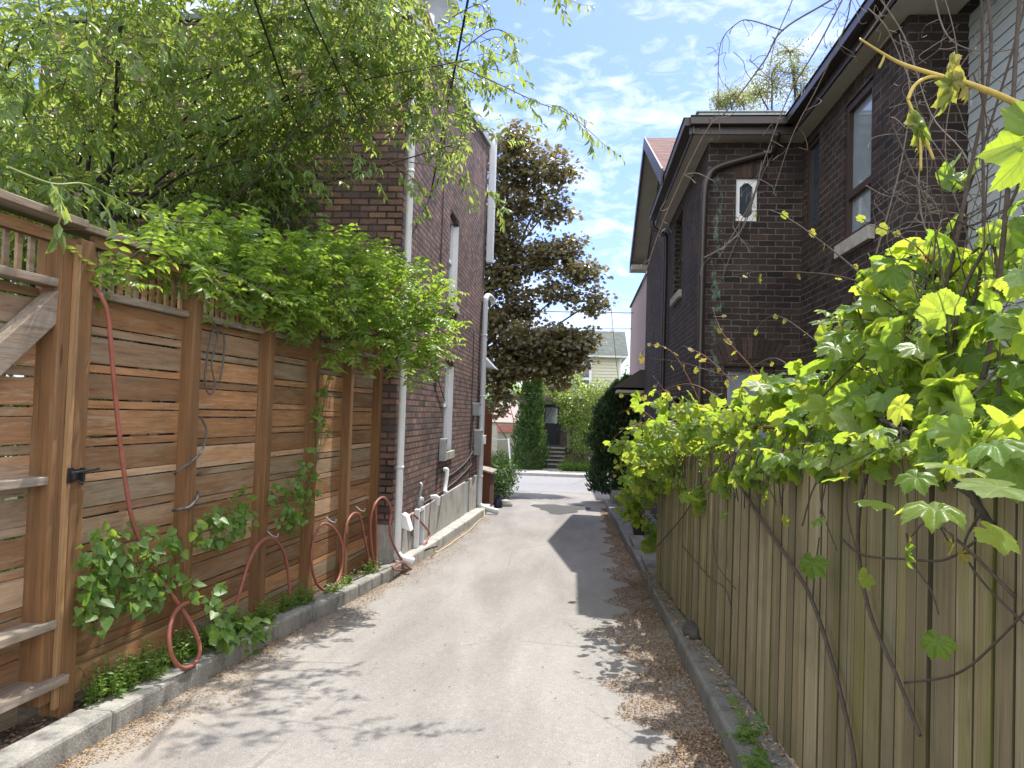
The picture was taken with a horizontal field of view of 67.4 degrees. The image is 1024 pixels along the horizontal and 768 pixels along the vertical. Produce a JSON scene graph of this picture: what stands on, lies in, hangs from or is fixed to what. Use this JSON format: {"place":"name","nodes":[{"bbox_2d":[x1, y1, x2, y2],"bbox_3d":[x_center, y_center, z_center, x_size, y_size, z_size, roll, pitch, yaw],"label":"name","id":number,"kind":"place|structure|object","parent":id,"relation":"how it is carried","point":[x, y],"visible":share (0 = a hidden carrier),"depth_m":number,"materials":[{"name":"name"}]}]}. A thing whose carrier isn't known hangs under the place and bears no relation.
{"place":"outdoors","nodes":[
{"label":"outdoors","id":0,"kind":"place"},
{"bbox_2d":[0,567,368,749],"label":"soil strip","id":1,"kind":"object","parent":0,"point":[25,714],"depth_m":3.90,"materials":[{"name":"brown soil"}]},
{"bbox_2d":[0,189,99,731],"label":"wooden gate","id":2,"kind":"structure","parent":1,"relation":"on","point":[39,333],"depth_m":3.84,"materials":[{"name":"brown wood"}]},
{"bbox_2d":[8,166,213,254],"bbox_3d":[-2.198,-0.857,4.422,0.405,0.556,1.648,1,-2,7],"label":"hanging vine","id":3,"kind":"object","parent":2,"relation":"hanging from","point":[56,199],"visible":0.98,"depth_m":4.01,"materials":[{"name":"green plant"}]},
{"bbox_2d":[77,626,202,705],"bbox_3d":[-2.161,1.638,4.544,0.280,0.313,1.080,1,-2,10],"label":"weed clump","id":4,"kind":"object","parent":1,"relation":"on","point":[147,668],"visible":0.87,"depth_m":4.40,"materials":[{"name":"green plant"}]},
{"bbox_2d":[0,566,372,746],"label":"leaf litter","id":5,"kind":"object","parent":1,"relation":"on","point":[13,734],"visible":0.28,"depth_m":3.80,"materials":[{"name":"brown plant"}]},
{"bbox_2d":[39,225,383,716],"bbox_3d":[-1.985,0.716,6.438,0.174,2.932,4.989,1,-2,9],"label":"wooden fence","id":6,"kind":"object","parent":1,"relation":"on","point":[182,422],"visible":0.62,"depth_m":5.33,"materials":[{"name":"brown wood"}]},
{"bbox_2d":[71,520,188,639],"bbox_3d":[-2.159,1.071,4.418,0.228,0.679,1.091,2,-2,5],"label":"climbing weed","id":7,"kind":"object","parent":6,"relation":"attached to","point":[110,568],"visible":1,"depth_m":4.26,"materials":[{"name":"green plant"}]},
{"bbox_2d":[172,490,199,511],"bbox_3d":[-2.130,0.773,5.064,0.088,0.118,0.299,1,-2,13],"label":"cable","id":8,"kind":"object","parent":6,"relation":"attached to","point":[193,503],"visible":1,"depth_m":5.04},
{"bbox_2d":[174,417,207,474],"bbox_3d":[-2.136,0.412,5.095,0.099,0.379,0.417,2,-2,5],"label":"cable","id":9,"kind":"object","parent":6,"relation":"attached to","point":[197,455],"visible":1,"depth_m":5.16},
{"bbox_2d":[204,317,224,394],"bbox_3d":[-2.085,-0.192,5.392,0.026,0.543,0.260,1,-2,9],"label":"cable","id":10,"kind":"object","parent":6,"relation":"hanging from","point":[208,348],"visible":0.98,"depth_m":5.37,"materials":[{"name":"rubber"}]},
{"bbox_2d":[188,485,259,552],"bbox_3d":[-1.987,0.951,5.358,0.194,0.460,0.978,1,-2,9],"label":"climbing weed","id":11,"kind":"object","parent":6,"relation":"attached to","point":[241,511],"visible":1,"depth_m":5.31,"materials":[{"name":"green plant"}]},
{"bbox_2d":[93,287,429,669],"bbox_3d":[-1.608,0.914,7.339,0.364,2.595,6.666,1,-2,9],"label":"garden hose","id":12,"kind":"object","parent":6,"relation":"hanging from","point":[175,662],"visible":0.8,"depth_m":4.83,"materials":[{"name":"red rubber"}]},
{"bbox_2d":[268,363,333,539],"bbox_3d":[-1.802,0.548,6.566,0.210,1.514,1.250,2,-2,5],"label":"climbing weed","id":13,"kind":"object","parent":6,"relation":"attached to","point":[293,518],"visible":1,"depth_m":6.49,"materials":[{"name":"green plant"}]},
{"bbox_2d":[190,599,246,654],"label":"weed clump","id":14,"kind":"object","parent":1,"relation":"on","point":[204,639],"visible":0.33,"depth_m":5.21,"materials":[{"name":"green plant"}]},
{"bbox_2d":[180,578,278,655],"bbox_3d":[-1.914,1.616,5.336,0.340,0.792,1.418,1,-2,9],"label":"weed clump","id":15,"kind":"object","parent":1,"relation":"on","point":[227,636],"visible":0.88,"depth_m":5.06,"materials":[{"name":"green plant"}]},
{"bbox_2d":[246,575,316,629],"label":"weed clump","id":16,"kind":"object","parent":1,"relation":"on","point":[285,604],"visible":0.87,"depth_m":6.25,"materials":[{"name":"green plant"}]},
{"bbox_2d":[0,490,592,664],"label":"ground","id":17,"kind":"structure","parent":0,"point":[100,583],"depth_m":7.87,"materials":[{"name":"soil"}]},
{"bbox_2d":[0,75,36,293],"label":"tree","id":18,"kind":"object","parent":17,"relation":"on","point":[11,254],"visible":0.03,"depth_m":10.14,"materials":[{"name":"green plant"}]},
{"bbox_2d":[0,652,221,767],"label":"kerb","id":19,"kind":"structure","parent":17,"relation":"on","point":[55,744],"depth_m":3.94,"materials":[{"name":"concrete"}]},
{"bbox_2d":[0,8,334,664],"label":"garden tree","id":20,"kind":"object","parent":17,"relation":"on","point":[293,207],"visible":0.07,"depth_m":8.09,"materials":[{"name":"green plant"}]},
{"bbox_2d":[17,0,498,568],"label":"brick house","id":21,"kind":"structure","parent":17,"relation":"on","point":[433,438],"depth_m":10.30,"materials":[{"name":"brown brick"}]},
{"bbox_2d":[96,158,128,220],"bbox_3d":[-4.851,-2.457,9.383,0.470,1.000,0.055,2,-2,5],"label":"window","id":22,"kind":"structure","parent":21,"relation":"in","point":[97,158],"depth_m":9.38,"materials":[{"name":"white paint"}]},
{"bbox_2d":[254,0,317,175],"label":"overhead cable","id":23,"kind":"object","parent":21,"relation":"attached to","point":[266,35],"visible":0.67,"depth_m":6.12,"materials":[{"name":"black metal"}]},
{"bbox_2d":[304,0,375,140],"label":"overhead cable","id":24,"kind":"object","parent":21,"relation":"attached to","point":[306,4],"visible":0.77,"depth_m":6.27,"materials":[{"name":"black rubber"}]},
{"bbox_2d":[426,0,458,37],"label":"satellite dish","id":25,"kind":"object","parent":21,"relation":"attached to","point":[437,9],"visible":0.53,"depth_m":11.13,"materials":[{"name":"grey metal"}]},
{"bbox_2d":[429,0,468,198],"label":"overhead cable","id":26,"kind":"object","parent":21,"relation":"attached to","point":[461,33],"visible":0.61,"depth_m":7.41,"materials":[{"name":"black rubber"}]},
{"bbox_2d":[443,359,454,459],"bbox_3d":[-1.117,0.417,12.566,0.250,1.620,1.040,2,-2,5],"label":"window","id":27,"kind":"structure","parent":21,"relation":"in","point":[448,384],"depth_m":12.98,"materials":[{"name":"white paint"}]},
{"bbox_2d":[447,211,459,314],"bbox_3d":[-1.039,-1.994,12.694,0.250,1.590,1.040,2,-2,5],"label":"window","id":28,"kind":"structure","parent":21,"relation":"in","point":[454,224],"depth_m":13.11,"materials":[{"name":"white paint"}]},
{"bbox_2d":[66,193,471,581],"bbox_3d":[-1.634,0.216,6.113,2.184,3.605,4.599,2,-2,5],"label":"locust shrub","id":29,"kind":"object","parent":17,"relation":"on","point":[251,264],"visible":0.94,"depth_m":6.34,"materials":[{"name":"green plant"}]},
{"bbox_2d":[19,455,587,477],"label":"street kerb","id":30,"kind":"structure","parent":17,"relation":"on","point":[551,474],"depth_m":32.37,"materials":[{"name":"concrete"}]},
{"bbox_2d":[202,560,405,669],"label":"kerb","id":31,"kind":"structure","parent":17,"relation":"on","point":[296,618],"depth_m":6.56,"materials":[{"name":"concrete"}]},
{"bbox_2d":[323,569,354,593],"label":"weed clump","id":32,"kind":"object","parent":31,"relation":"on","point":[343,581],"visible":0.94,"depth_m":7.25,"materials":[{"name":"green plant"}]},
{"bbox_2d":[358,555,382,574],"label":"weed clump","id":33,"kind":"object","parent":31,"relation":"on","point":[369,570],"visible":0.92,"depth_m":8.16,"materials":[{"name":"green plant"}]},
{"bbox_2d":[0,0,624,589],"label":"garden tree","id":34,"kind":"object","parent":17,"relation":"on","point":[298,38],"visible":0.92,"depth_m":6.67,"materials":[{"name":"green plant"}]},
{"bbox_2d":[403,504,490,570],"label":"kerb","id":35,"kind":"structure","parent":17,"relation":"on","point":[448,533],"depth_m":11.71,"materials":[{"name":"grey concrete"}]},
{"bbox_2d":[483,405,492,466],"bbox_3d":[-1.557,1.722,18.901,2.100,2.450,0.100,2,-2,5],"label":"board fence","id":36,"kind":"object","parent":17,"relation":"on","point":[488,418],"visible":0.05,"depth_m":18.80,"materials":[{"name":"brown wood"}]},
{"bbox_2d":[496,425,520,460],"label":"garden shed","id":37,"kind":"structure","parent":17,"relation":"on","point":[507,431],"depth_m":38.40,"materials":[{"name":"beige metal"}]},
{"bbox_2d":[484,118,618,420],"bbox_3d":[-0.151,-2.573,25.266,7.361,12.316,4.114,1,-2,14],"label":"maple tree","id":38,"kind":"object","parent":17,"relation":"on","point":[553,354],"visible":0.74,"depth_m":24.65,"materials":[{"name":"brown plant"}]},
{"bbox_2d":[520,330,627,468],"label":"yellow house","id":39,"kind":"structure","parent":17,"relation":"on","point":[607,368],"depth_m":38.84,"materials":[{"name":"beige wood"}]},
{"bbox_2d":[543,404,559,444],"bbox_3d":[1.992,2.064,38.925,0.800,2.050,0.085,2,-2,5],"label":"door","id":40,"kind":"structure","parent":39,"relation":"in","point":[553,434],"depth_m":38.89,"materials":[{"name":"black glass"}]},
{"bbox_2d":[574,363,591,390],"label":"window","id":41,"kind":"structure","parent":39,"relation":"in","point":[588,373],"depth_m":38.84,"materials":[{"name":"white paint"}]},
{"bbox_2d":[611,309,618,378],"bbox_3d":[4.693,-1.533,34.811,0.024,2.720,8.046,1,-2,11],"label":"overhead cable","id":42,"kind":"object","parent":39,"relation":"attached to","point":[614,343],"visible":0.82,"depth_m":33.42,"materials":[{"name":"black metal"}]},
{"bbox_2d":[581,373,640,494],"bbox_3d":[2.814,1.386,20.386,1.980,3.396,1.930,2,-2,5],"label":"conifer tree","id":43,"kind":"object","parent":17,"relation":"on","point":[610,420],"visible":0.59,"depth_m":20.03,"materials":[{"name":"green plant"}]},
{"bbox_2d":[610,487,636,505],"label":"garden wall","id":44,"kind":"structure","parent":17,"relation":"on","point":[614,492],"depth_m":18.37,"materials":[{"name":"concrete"}]},
{"bbox_2d":[629,272,646,374],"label":"stucco house","id":45,"kind":"structure","parent":17,"relation":"on","point":[638,322],"depth_m":27.53,"materials":[{"name":"pink"}]},
{"bbox_2d":[535,311,630,312],"bbox_3d":[0.760,-3.080,30.692,40.013,0.382,0.036,2,-2,4],"label":"overhead cable","id":46,"kind":"object","parent":45,"relation":"attached to","point":[582,312],"visible":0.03,"depth_m":30.50,"materials":[{"name":"black metal"}]},
{"bbox_2d":[611,137,675,519],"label":"gabled house","id":47,"kind":"structure","parent":17,"relation":"on","point":[656,152],"depth_m":17.21,"materials":[{"name":"brown brick"}]},
{"bbox_2d":[606,502,794,767],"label":"kerb","id":48,"kind":"structure","parent":17,"relation":"on","point":[718,708],"depth_m":4.85,"materials":[{"name":"concrete"}]},
{"bbox_2d":[682,620,701,639],"bbox_3d":[1.398,1.893,5.932,0.148,0.095,0.325,2,-2,5],"label":"stone block","id":49,"kind":"object","parent":48,"relation":"on","point":[690,628],"depth_m":5.83,"materials":[{"name":"grey stone"}]},
{"bbox_2d":[639,571,798,767],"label":"leaf litter","id":50,"kind":"object","parent":48,"relation":"on","point":[769,731],"visible":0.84,"depth_m":4.82,"materials":[{"name":"brown plant"}]},
{"bbox_2d":[722,694,774,767],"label":"kerb weed","id":51,"kind":"object","parent":48,"relation":"on","point":[742,730],"visible":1,"depth_m":3.81,"materials":[{"name":"green plant"}]},
{"bbox_2d":[656,444,1023,767],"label":"picket fence","id":52,"kind":"object","parent":48,"relation":"on","point":[765,643],"visible":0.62,"depth_m":2.87,"materials":[{"name":"brown wood"}]},
{"bbox_2d":[603,307,785,554],"bbox_3d":[1.364,0.818,6.709,0.960,2.513,4.560,2,-2,-1],"label":"grape vine","id":53,"kind":"object","parent":52,"relation":"attached to","point":[695,429],"visible":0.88,"depth_m":6.50,"materials":[{"name":"green plant"}]},
{"bbox_2d":[650,0,1023,767],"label":"grape vine","id":54,"kind":"object","parent":52,"relation":"attached to","point":[950,408],"visible":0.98,"depth_m":2.74,"materials":[{"name":"green plant"}]},
{"bbox_2d":[640,0,1023,288],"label":"dead vine","id":55,"kind":"object","parent":54,"relation":"attached to","point":[908,83],"visible":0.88,"depth_m":3.75,"materials":[{"name":"brown plant"}]},
{"bbox_2d":[859,38,1023,192],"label":"vine shoot","id":56,"kind":"object","parent":54,"relation":"attached to","point":[1004,149],"visible":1,"depth_m":1.21,"materials":[{"name":"green plant"}]},
{"bbox_2d":[729,26,834,112],"bbox_3d":[10.933,-4.803,29.423,5.447,17.695,3.086,2,-2,5],"label":"spring tree","id":57,"kind":"object","parent":17,"relation":"on","point":[762,92],"visible":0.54,"depth_m":29.61,"materials":[{"name":"green plant"}]},
{"bbox_2d":[649,0,983,514],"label":"brick house","id":58,"kind":"structure","parent":17,"relation":"on","point":[827,176],"depth_m":9.70,"materials":[{"name":"brown brick"}]},
{"bbox_2d":[670,220,682,306],"bbox_3d":[2.859,-2.111,12.945,0.225,1.460,1.160,2,-2,5],"label":"window","id":59,"kind":"structure","parent":58,"relation":"in","point":[678,294],"depth_m":13.28,"materials":[{"name":"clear glass"}]},
{"bbox_2d":[736,179,756,220],"bbox_3d":[3.052,-2.392,10.036,0.270,0.560,0.060,2,-2,5],"label":"window","id":60,"kind":"structure","parent":58,"relation":"in","point":[741,203],"depth_m":10.02,"materials":[{"name":"white paint"}]},
{"bbox_2d":[723,366,773,452],"bbox_3d":[3.049,0.469,9.974,0.640,1.380,0.060,2,-2,5],"label":"window","id":61,"kind":"structure","parent":58,"relation":"in","point":[728,370],"depth_m":10.00,"materials":[{"name":"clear glass"}]},
{"bbox_2d":[807,134,819,233],"bbox_3d":[3.758,-2.456,9.480,0.060,1.130,0.530,2,-2,5],"label":"window","id":62,"kind":"structure","parent":58,"relation":"in","point":[813,150],"depth_m":9.60,"materials":[{"name":"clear glass"}]},
{"bbox_2d":[834,55,875,258],"bbox_3d":[3.615,-2.341,7.936,0.210,1.919,1.000,2,-2,5],"label":"window","id":63,"kind":"structure","parent":58,"relation":"in","point":[859,113],"depth_m":8.03,"materials":[{"name":"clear glass"}]},
{"bbox_2d":[967,0,1023,381],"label":"house extension","id":64,"kind":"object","parent":17,"relation":"on","point":[1003,25],"visible":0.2,"depth_m":6.26,"materials":[{"name":"grey"}]},
{"bbox_2d":[5,456,607,493],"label":"cross street","id":65,"kind":"structure","parent":0,"point":[554,484],"depth_m":27.84,"materials":[{"name":"grey asphalt"}]},
{"bbox_2d":[14,445,612,471],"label":"front lawn","id":66,"kind":"structure","parent":0,"point":[526,468],"depth_m":34.89,"materials":[{"name":"green plant"}]},
{"bbox_2d":[491,429,497,455],"bbox_3d":[-2.510,3.049,37.808,3.580,1.827,0.085,2,-2,5],"label":"board fence","id":67,"kind":"object","parent":66,"relation":"on","point":[495,431],"visible":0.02,"depth_m":37.63,"materials":[{"name":"beige wood"}]},
{"bbox_2d":[491,438,511,467],"bbox_3d":[-2.550,3.068,34.855,5.183,1.381,0.100,2,-2,5],"label":"chain link fence","id":68,"kind":"object","parent":66,"relation":"on","point":[508,441],"visible":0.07,"depth_m":34.63,"materials":[{"name":"silver metal"}]},
{"bbox_2d":[491,446,517,467],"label":"shrub","id":69,"kind":"object","parent":66,"relation":"on","point":[495,454],"visible":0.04,"depth_m":35.43,"materials":[{"name":"green plant"}]},
{"bbox_2d":[485,378,569,466],"bbox_3d":[0.443,1.564,36.879,5.023,5.000,2.083,2,-2,-10],"label":"tree","id":70,"kind":"object","parent":66,"relation":"on","point":[551,394],"visible":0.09,"depth_m":36.62,"materials":[{"name":"brown plant"}]},
{"bbox_2d":[510,379,551,469],"bbox_3d":[0.942,1.613,34.932,2.091,4.835,1.990,2,-2,5],"label":"cedar tree","id":71,"kind":"object","parent":66,"relation":"on","point":[528,421],"visible":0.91,"depth_m":34.60,"materials":[{"name":"green plant"}]},
{"bbox_2d":[555,459,589,471],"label":"hedge","id":72,"kind":"object","parent":66,"relation":"on","point":[575,467],"visible":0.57,"depth_m":34.38,"materials":[{"name":"green plant"}]},
{"bbox_2d":[558,455,590,465],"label":"flowering shrub","id":73,"kind":"object","parent":66,"relation":"on","point":[565,460],"visible":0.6,"depth_m":35.04,"materials":[{"name":"green plant"}]},
{"bbox_2d":[553,372,610,463],"bbox_3d":[3.208,1.661,35.572,2.703,4.764,3.052,4,-3,-40],"label":"tree","id":74,"kind":"object","parent":66,"relation":"on","point":[575,421],"visible":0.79,"depth_m":35.25,"materials":[{"name":"green plant"}]},
{"bbox_2d":[707,67,764,109],"bbox_3d":[9.637,-4.859,33.524,2.803,18.005,2.414,2,-2,-13],"label":"spring tree","id":75,"kind":"object","parent":66,"relation":"on","point":[724,103],"visible":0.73,"depth_m":33.66,"materials":[{"name":"green plant"}]},
{"bbox_2d":[59,490,732,767],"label":"alley lane","id":76,"kind":"structure","parent":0,"point":[501,701],"depth_m":5.06,"materials":[{"name":"concrete"}]},
{"bbox_2d":[53,516,487,767],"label":"leaf litter","id":77,"kind":"object","parent":76,"relation":"on","point":[140,720],"visible":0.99,"depth_m":4.76,"materials":[{"name":"beige plant"}]},
{"bbox_2d":[178,520,665,764],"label":"leaf litter","id":78,"kind":"object","parent":76,"relation":"on","point":[437,652],"visible":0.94,"depth_m":5.30,"materials":[{"name":"brown plant"}]},
{"bbox_2d":[433,507,484,552],"bbox_3d":[-0.791,2.431,13.111,0.131,0.346,5.848,2,-2,5],"label":"ground cable","id":79,"kind":"object","parent":76,"relation":"on","point":[459,537],"visible":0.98,"depth_m":12.10,"materials":[{"name":"beige plastic"}]},
{"bbox_2d":[482,465,496,505],"bbox_3d":[-0.753,2.433,18.101,0.680,1.120,1.000,2,-2,5],"label":"storage bin","id":80,"kind":"object","parent":76,"relation":"on","point":[488,486],"visible":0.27,"depth_m":17.65,"materials":[{"name":"brown wood"}]},
{"bbox_2d":[493,494,502,507],"bbox_3d":[-0.325,2.717,17.847,0.216,0.310,0.221,1,-2,23],"label":"rubbish bag","id":81,"kind":"object","parent":76,"relation":"on","point":[497,503],"visible":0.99,"depth_m":17.78,"materials":[{"name":"black plastic"}]},
{"bbox_2d":[502,499,512,506],"bbox_3d":[-0.145,2.839,18.283,0.323,0.200,0.314,2,-2,5],"label":"garden stone","id":82,"kind":"object","parent":76,"relation":"on","point":[506,502],"visible":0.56,"depth_m":18.17,"materials":[{"name":"beige stone"}]},
{"bbox_2d":[491,451,525,499],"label":"leafy bush","id":83,"kind":"object","parent":76,"relation":"on","point":[503,472],"visible":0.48,"depth_m":20.38,"materials":[{"name":"green plant"}]},
{"bbox_2d":[530,504,590,514],"bbox_3d":[1.294,2.931,17.981,1.417,0.096,2.602,2,-2,-12],"label":"lane patch","id":84,"kind":"object","parent":76,"relation":"on","point":[556,509],"visible":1,"depth_m":18.21,"materials":[{"name":"grey concrete"}]},
{"bbox_2d":[584,508,731,767],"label":"leaf litter","id":85,"kind":"object","parent":76,"relation":"on","point":[666,667],"visible":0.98,"depth_m":5.12,"materials":[{"name":"brown plant"}]},
{"bbox_2d":[0,0,863,406],"label":"sky","id":86,"kind":"structure","parent":0,"point":[632,69],"materials":[{"name":"blue"}]},
{"bbox_2d":[492,406,520,444],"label":"house","id":87,"kind":"structure","parent":0,"point":[505,420],"depth_m":52.23,"materials":[{"name":"white paint"}]},
{"bbox_2d":[542,468,561,470],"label":"front path","id":88,"kind":"structure","parent":0,"point":[551,469],"depth_m":34.73,"materials":[{"name":"concrete"}]},
{"bbox_2d":[513,469,607,474],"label":"street pavement","id":89,"kind":"structure","parent":0,"point":[547,471],"depth_m":33.37,"materials":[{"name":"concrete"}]},
{"bbox_2d":[618,506,656,554],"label":"side paving","id":90,"kind":"structure","parent":0,"point":[653,519],"depth_m":15.77,"materials":[{"name":"grey concrete"}]},
{"bbox_2d":[623,509,654,534],"bbox_3d":[2.007,2.130,12.093,0.563,0.555,0.549,2,-2,5],"label":"flower pot","id":91,"kind":"object","parent":90,"relation":"on","point":[638,531],"visible":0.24,"depth_m":12.00,"materials":[{"name":"black plastic"}]},
{"bbox_2d":[629,535,653,549],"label":"stone slab","id":92,"kind":"structure","parent":90,"relation":"on","point":[635,540],"depth_m":11.08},
{"bbox_2d":[641,555,655,573],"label":"stone slab","id":93,"kind":"structure","parent":90,"relation":"on","point":[649,562],"depth_m":9.06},
{"bbox_2d":[757,710,797,767],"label":"soil strip","id":94,"kind":"object","parent":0,"point":[793,761],"depth_m":3.91,"materials":[{"name":"brown soil"}]}
]}

